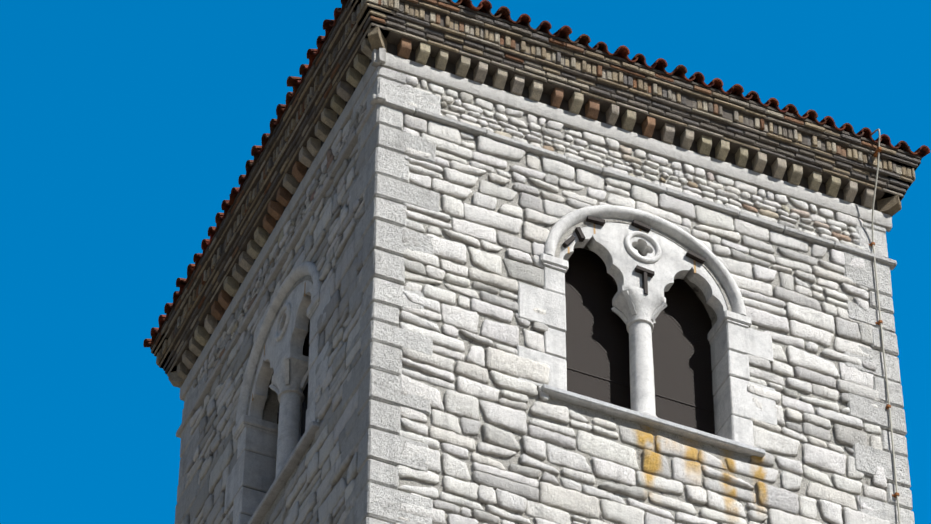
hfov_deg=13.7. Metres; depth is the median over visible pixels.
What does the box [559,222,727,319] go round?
tracery window
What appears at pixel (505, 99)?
plaster band
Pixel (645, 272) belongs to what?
ironwork window
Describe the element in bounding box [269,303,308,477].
column window
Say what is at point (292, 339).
tracery window
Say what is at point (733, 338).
window jambs
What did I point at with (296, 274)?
molding
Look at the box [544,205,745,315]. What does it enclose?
molding
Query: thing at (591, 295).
netting window
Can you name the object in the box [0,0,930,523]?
sky
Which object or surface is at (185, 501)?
quoins
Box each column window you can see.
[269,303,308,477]
[611,231,666,417]
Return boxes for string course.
[176,93,385,437]
[370,94,896,269]
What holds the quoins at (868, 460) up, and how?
attached to the tower
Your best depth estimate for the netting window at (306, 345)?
44.52 m
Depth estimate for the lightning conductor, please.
44.62 m
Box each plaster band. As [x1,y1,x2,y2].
[180,47,385,400]
[371,49,891,231]
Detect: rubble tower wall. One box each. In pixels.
[184,96,366,523]
[395,75,889,523]
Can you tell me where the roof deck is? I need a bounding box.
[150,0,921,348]
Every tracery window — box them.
[248,280,312,418]
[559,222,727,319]
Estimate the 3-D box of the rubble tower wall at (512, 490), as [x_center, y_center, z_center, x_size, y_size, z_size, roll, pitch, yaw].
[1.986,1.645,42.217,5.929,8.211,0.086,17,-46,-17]
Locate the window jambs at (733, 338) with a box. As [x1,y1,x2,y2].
[516,253,776,445]
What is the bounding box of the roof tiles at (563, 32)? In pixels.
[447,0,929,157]
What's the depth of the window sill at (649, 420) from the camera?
42.08 m
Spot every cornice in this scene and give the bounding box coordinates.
[151,0,393,379]
[152,333,176,373]
[350,0,920,210]
[881,152,920,199]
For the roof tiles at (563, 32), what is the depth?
45.62 m
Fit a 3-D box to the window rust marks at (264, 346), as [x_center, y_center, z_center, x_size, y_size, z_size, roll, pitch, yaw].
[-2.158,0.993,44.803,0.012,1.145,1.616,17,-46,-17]
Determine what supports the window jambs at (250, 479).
attached to the tower
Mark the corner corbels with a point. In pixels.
(890, 206)
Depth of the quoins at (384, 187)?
41.68 m
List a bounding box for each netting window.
[275,331,309,475]
[565,248,715,434]
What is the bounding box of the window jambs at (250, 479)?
[224,286,331,523]
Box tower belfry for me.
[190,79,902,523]
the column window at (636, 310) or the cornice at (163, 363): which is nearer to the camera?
the column window at (636, 310)
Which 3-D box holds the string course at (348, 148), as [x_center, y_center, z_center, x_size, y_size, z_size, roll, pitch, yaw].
[-2.234,0.139,45.742,0.124,0.086,6.382,17,-46,-17]
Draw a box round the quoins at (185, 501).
[175,373,207,523]
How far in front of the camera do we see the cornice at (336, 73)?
46.27 m
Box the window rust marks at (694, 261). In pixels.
[568,224,695,273]
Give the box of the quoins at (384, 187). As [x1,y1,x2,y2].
[340,66,440,523]
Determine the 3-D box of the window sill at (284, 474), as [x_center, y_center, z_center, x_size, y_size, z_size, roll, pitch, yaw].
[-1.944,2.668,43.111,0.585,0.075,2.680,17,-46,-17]
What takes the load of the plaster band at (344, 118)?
attached to the tower
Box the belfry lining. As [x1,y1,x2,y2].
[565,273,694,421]
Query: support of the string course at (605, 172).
attached to the tower
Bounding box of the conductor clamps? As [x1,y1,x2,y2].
[869,147,899,497]
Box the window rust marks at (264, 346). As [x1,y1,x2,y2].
[252,282,305,400]
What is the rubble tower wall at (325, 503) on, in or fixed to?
attached to the tower
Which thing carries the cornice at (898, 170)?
attached to the tower
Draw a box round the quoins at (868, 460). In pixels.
[842,221,914,523]
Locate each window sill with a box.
[247,421,319,523]
[541,384,764,457]
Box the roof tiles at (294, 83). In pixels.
[143,0,347,346]
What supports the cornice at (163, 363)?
attached to the tower
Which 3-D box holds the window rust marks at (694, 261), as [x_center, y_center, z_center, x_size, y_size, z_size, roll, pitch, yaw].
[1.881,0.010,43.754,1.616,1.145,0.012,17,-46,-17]
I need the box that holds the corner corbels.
[168,26,901,387]
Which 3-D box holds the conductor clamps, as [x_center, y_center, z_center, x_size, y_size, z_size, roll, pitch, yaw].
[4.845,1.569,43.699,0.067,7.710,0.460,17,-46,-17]
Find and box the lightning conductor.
[871,129,900,523]
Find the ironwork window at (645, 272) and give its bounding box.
[562,216,713,412]
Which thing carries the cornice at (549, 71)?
attached to the tower

